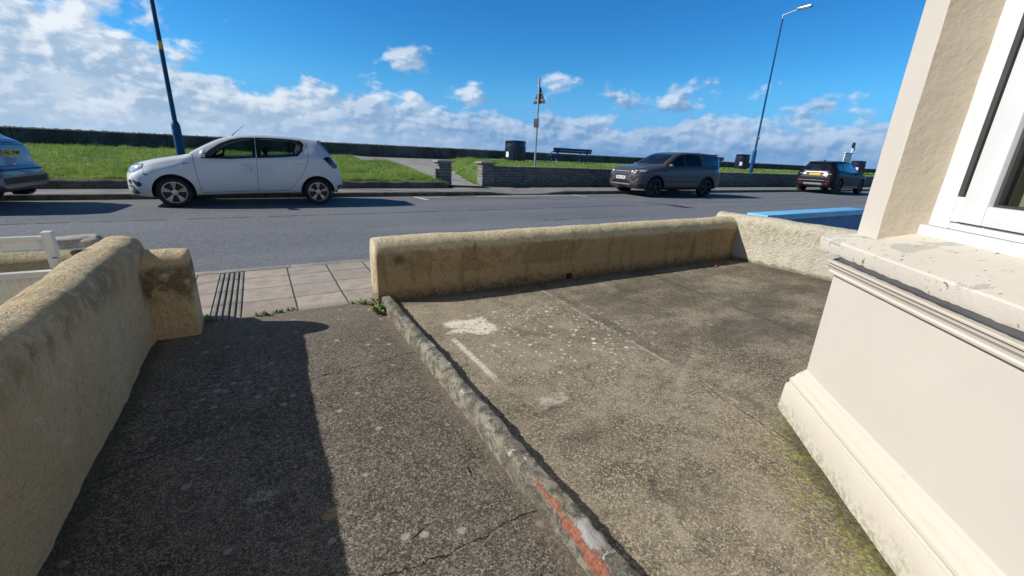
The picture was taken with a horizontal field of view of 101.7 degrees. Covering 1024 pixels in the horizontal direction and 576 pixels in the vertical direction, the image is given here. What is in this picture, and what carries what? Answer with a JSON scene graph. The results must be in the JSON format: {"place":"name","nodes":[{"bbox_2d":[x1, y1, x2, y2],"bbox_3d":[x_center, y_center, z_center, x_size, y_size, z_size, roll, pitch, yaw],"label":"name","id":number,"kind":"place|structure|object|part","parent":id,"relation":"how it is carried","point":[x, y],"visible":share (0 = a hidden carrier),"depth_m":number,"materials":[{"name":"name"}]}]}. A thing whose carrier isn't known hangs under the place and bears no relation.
{"place":"outdoors","nodes":[
{"label":"outdoors","id":0,"kind":"place"},
{"bbox_2d":[38,301,587,575],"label":"path","id":1,"kind":"structure","parent":0,"point":[343,440],"depth_m":1.70,"materials":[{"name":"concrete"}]},
{"bbox_2d":[350,298,373,303],"bbox_3d":[-1.287,0.111,3.569,0.210,0.046,0.085,4,18,4],"label":"weed","id":2,"kind":"object","parent":1,"relation":"on","point":[364,301],"visible":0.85,"depth_m":3.57,"materials":[{"name":"green plant"}]},
{"bbox_2d":[367,298,383,312],"bbox_3d":[-1.090,0.133,3.422,0.160,0.109,0.198,8,18,16],"label":"weed","id":3,"kind":"object","parent":1,"relation":"on","point":[378,307],"visible":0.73,"depth_m":3.37,"materials":[{"name":"green plant"}]},
{"bbox_2d":[381,295,641,575],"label":"divider kerb","id":4,"kind":"structure","parent":1,"relation":"on","point":[588,545],"depth_m":1.67,"materials":[{"name":"concrete"}]},
{"bbox_2d":[4,125,790,164],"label":"shingle","id":5,"kind":"object","parent":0,"point":[320,141],"visible":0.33,"depth_m":22.35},
{"bbox_2d":[353,155,494,185],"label":"footpath","id":6,"kind":"structure","parent":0,"point":[424,165],"depth_m":20.48,"materials":[{"name":"concrete"}]},
{"bbox_2d":[0,191,869,271],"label":"road","id":7,"kind":"structure","parent":0,"point":[213,234],"depth_m":8.16,"materials":[{"name":"grey asphalt"}]},
{"bbox_2d":[0,134,49,197],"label":"parked car","id":8,"kind":"object","parent":7,"relation":"on","point":[22,171],"visible":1,"depth_m":7.78,"materials":[{"name":"blue paint"}]},
{"bbox_2d":[127,125,342,206],"bbox_3d":[-6.203,-2.858,9.638,4.085,1.702,2.082,-8,20,-30],"label":"parked car","id":9,"kind":"object","parent":7,"relation":"on","point":[308,169],"visible":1,"depth_m":8.99,"materials":[{"name":"white paint"}]},
{"bbox_3d":[-6.019,-2.974,8.833,1.015,0.456,0.232,-8,20,-30],"label":"window frame","id":10,"kind":"part","parent":9,"relation":"part of","materials":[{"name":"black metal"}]},
{"bbox_3d":[-5.171,-3.113,9.315,0.955,0.429,0.238,-8,20,-30],"label":"window frame","id":11,"kind":"part","parent":9,"relation":"part of","materials":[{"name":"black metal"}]},
{"bbox_2d":[416,195,586,199],"bbox_3d":[-0.125,-3.002,13.714,6.198,0.001,0.885,-9,21,-31],"label":"parking bay marking","id":12,"kind":"object","parent":7,"relation":"on","point":[485,196],"visible":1,"depth_m":14.91,"materials":[{"name":"paint"}]},
{"bbox_2d":[609,152,719,196],"bbox_3d":[6.281,-4.676,17.026,4.629,1.720,2.212,-6,20,-25],"label":"parked car","id":13,"kind":"object","parent":7,"relation":"on","point":[653,175],"visible":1,"depth_m":16.25,"materials":[{"name":"brown paint"}]},
{"bbox_3d":[6.292,-4.886,16.020,0.945,0.481,0.193,-6,20,-25],"label":"window frame","id":14,"kind":"part","parent":13,"relation":"part of","materials":[{"name":"black glass"}]},
{"bbox_3d":[7.144,-4.991,16.416,0.945,0.481,0.191,-6,20,-25],"label":"window frame","id":15,"kind":"part","parent":13,"relation":"part of","materials":[{"name":"black glass"}]},
{"bbox_3d":[8.012,-5.121,16.828,0.848,0.370,0.148,-7,20,-26],"label":"quarter window","id":16,"kind":"part","parent":13,"relation":"part of","materials":[{"name":"blue glass"}]},
{"bbox_2d":[796,160,865,194],"bbox_3d":[18.306,-6.336,23.793,4.616,1.776,2.267,-9,21,-31],"label":"parked car","id":17,"kind":"object","parent":7,"relation":"on","point":[836,177],"visible":0.98,"depth_m":22.65,"materials":[{"name":"black paint"}]},
{"bbox_3d":[16.581,-6.556,22.579,0.201,0.344,1.279,-9,21,-31],"label":"rear window","id":18,"kind":"part","parent":17,"relation":"part of","materials":[{"name":"black glass"}]},
{"bbox_3d":[17.545,-6.435,22.284,0.620,0.375,0.217,-9,21,-31],"label":"quarter window","id":19,"kind":"part","parent":17,"relation":"part of","materials":[{"name":"blue glass"}]},
{"bbox_3d":[18.611,-6.572,22.932,1.827,0.482,0.226,-9,21,-31],"label":"side window","id":20,"kind":"part","parent":17,"relation":"part of","materials":[{"name":"blue glass"}]},
{"bbox_2d":[4,187,870,193],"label":"pavement","id":21,"kind":"structure","parent":0,"point":[520,190],"depth_m":14.58,"materials":[{"name":"concrete"}]},
{"bbox_2d":[36,178,448,188],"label":"retaining wall","id":22,"kind":"structure","parent":21,"relation":"on","point":[53,183],"depth_m":10.31,"materials":[{"name":"stone"}]},
{"bbox_2d":[494,166,873,186],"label":"stone wall","id":23,"kind":"structure","parent":21,"relation":"on","point":[528,176],"depth_m":18.21,"materials":[{"name":"grey stone"}]},
{"bbox_2d":[18,141,874,186],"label":"lawn","id":24,"kind":"structure","parent":0,"point":[476,165],"depth_m":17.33,"materials":[{"name":"green plant"}]},
{"bbox_2d":[149,0,185,154],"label":"street lamp","id":25,"kind":"object","parent":24,"relation":"on","point":[177,137],"visible":0.78,"depth_m":11.34,"materials":[{"name":"metal"}]},
{"bbox_2d":[432,160,454,186],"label":"stone pillar","id":26,"kind":"structure","parent":24,"relation":"on","point":[442,169],"depth_m":14.98,"materials":[{"name":"stone"}]},
{"bbox_2d":[475,161,496,186],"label":"stone pillar","id":27,"kind":"structure","parent":24,"relation":"on","point":[485,174],"depth_m":15.88,"materials":[{"name":"stone"}]},
{"bbox_2d":[505,140,525,160],"bbox_3d":[0.158,-6.654,20.367,1.026,1.050,1.026,-8,20,-30],"label":"litter bin","id":28,"kind":"object","parent":24,"relation":"on","point":[515,150],"visible":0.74,"depth_m":19.98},
{"bbox_2d":[533,77,544,166],"bbox_3d":[1.014,-6.628,17.041,0.137,3.580,0.740,-12,23,-39],"label":"road sign","id":29,"kind":"object","parent":24,"relation":"on","point":[539,99],"visible":0.9,"depth_m":16.88,"materials":[{"name":"grey metal"}]},
{"bbox_2d":[550,148,591,162],"bbox_3d":[3.034,-6.962,22.000,2.509,0.739,0.693,-8,20,-30],"label":"park bench","id":30,"kind":"object","parent":24,"relation":"on","point":[570,150],"visible":0.97,"depth_m":21.71,"materials":[{"name":"metal"}]},
{"bbox_2d":[734,154,750,169],"bbox_3d":[16.132,-8.857,29.274,0.920,1.030,0.920,18,23,39],"label":"litter bin","id":31,"kind":"object","parent":24,"relation":"on","point":[742,161],"visible":0.97,"depth_m":28.96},
{"bbox_2d":[749,4,812,172],"bbox_3d":[15.041,-10.847,23.602,0.260,8.600,1.528,-8,20,-30],"label":"street lamp","id":32,"kind":"object","parent":24,"relation":"on","point":[753,158],"visible":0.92,"depth_m":24.10,"materials":[{"name":"metal"}]},
{"bbox_2d":[851,161,866,171],"bbox_3d":[30.810,-10.786,37.226,1.113,1.100,1.113,-13,23,-40],"label":"litter bin","id":33,"kind":"object","parent":24,"relation":"on","point":[858,166],"visible":0.69,"depth_m":36.79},
{"bbox_2d":[0,0,925,168],"label":"sky","id":34,"kind":"structure","parent":0,"point":[628,78],"materials":[{"name":"blue"}]},
{"bbox_2d":[196,225,859,321],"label":"pavement","id":35,"kind":"structure","parent":0,"point":[269,291],"depth_m":3.88,"materials":[{"name":"grey concrete"}]},
{"bbox_2d":[0,249,83,272],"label":"garden wall","id":36,"kind":"structure","parent":35,"relation":"on","point":[21,261],"depth_m":2.64,"materials":[{"name":"beige concrete"}]},
{"bbox_2d":[55,234,103,248],"bbox_3d":[-2.883,-0.308,2.762,0.268,0.075,0.228,-8,20,-30],"label":"coping stone","id":37,"kind":"object","parent":36,"relation":"on","point":[75,241],"visible":0.67,"depth_m":2.71,"materials":[{"name":"grey stone"}]},
{"bbox_2d":[0,236,203,575],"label":"garden wall","id":38,"kind":"structure","parent":35,"relation":"on","point":[82,332],"depth_m":1.66,"materials":[{"name":"beige concrete"}]},
{"bbox_2d":[204,314,218,321],"bbox_3d":[-2.233,0.227,3.083,0.128,0.041,0.068,7,18,15],"label":"weed","id":39,"kind":"object","parent":35,"relation":"on","point":[207,318],"visible":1,"depth_m":3.09,"materials":[{"name":"green plant"}]},
{"bbox_2d":[210,272,243,321],"bbox_3d":[-2.504,0.056,3.700,0.194,0.036,1.384,-8,20,-30],"label":"drainage channel","id":40,"kind":"object","parent":35,"relation":"on","point":[228,303],"visible":0.97,"depth_m":3.58,"materials":[{"name":"stone"}]},
{"bbox_2d":[255,307,295,315],"bbox_3d":[-1.860,0.178,3.285,0.294,0.043,0.068,-12,23,-37],"label":"weed","id":41,"kind":"object","parent":35,"relation":"on","point":[273,312],"visible":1,"depth_m":3.29,"materials":[{"name":"green plant"}]},
{"bbox_2d":[747,207,863,229],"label":"blue wall","id":42,"kind":"structure","parent":35,"relation":"on","point":[848,217],"depth_m":7.10,"materials":[{"name":"paint"}]},
{"bbox_2d":[395,258,895,575],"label":"yard","id":43,"kind":"structure","parent":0,"point":[644,419],"depth_m":2.21,"materials":[{"name":"concrete"}]},
{"bbox_2d":[370,216,736,303],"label":"garden wall","id":44,"kind":"structure","parent":43,"relation":"on","point":[408,266],"depth_m":4.11,"materials":[{"name":"beige concrete"}]},
{"bbox_2d":[716,211,857,280],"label":"garden wall","id":45,"kind":"structure","parent":43,"relation":"on","point":[785,245],"depth_m":5.13,"materials":[{"name":"beige concrete"}]},
{"bbox_2d":[842,142,855,162],"bbox_3d":[28.349,-10.990,35.191,1.760,2.520,0.250,-8,20,-30],"label":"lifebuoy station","id":46,"kind":"object","parent":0,"point":[847,156],"visible":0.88,"depth_m":35.06,"materials":[{"name":"white plastic"}]},
{"label":"ground","id":47,"kind":"structure","parent":0,"visible":0},
{"bbox_2d":[195,258,369,275],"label":"kerb","id":48,"kind":"structure","parent":47,"relation":"on","point":[230,271],"depth_m":4.47,"materials":[{"name":"concrete"}]},
{"bbox_2d":[0,189,869,200],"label":"kerb","id":49,"kind":"structure","parent":47,"relation":"on","point":[17,197],"depth_m":11.78,"materials":[{"name":"concrete"}]},
{"bbox_2d":[0,126,875,172],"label":"sea wall","id":50,"kind":"structure","parent":47,"relation":"on","point":[25,135],"depth_m":20.18,"materials":[{"name":"concrete"}]},
{"bbox_2d":[778,0,1023,575],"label":"house","id":51,"kind":"structure","parent":47,"relation":"on","point":[901,405],"depth_m":1.45,"materials":[{"name":"paint"}]},
{"bbox_2d":[917,0,1023,258],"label":"window","id":52,"kind":"structure","parent":51,"relation":"in","point":[980,201],"depth_m":1.44,"materials":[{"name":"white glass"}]},
{"label":"neighbour yard","id":53,"kind":"structure","parent":0,"visible":0},
{"bbox_2d":[0,231,61,305],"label":"white gate","id":54,"kind":"structure","parent":53,"relation":"on","point":[12,284],"depth_m":2.25,"materials":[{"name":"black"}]}
]}

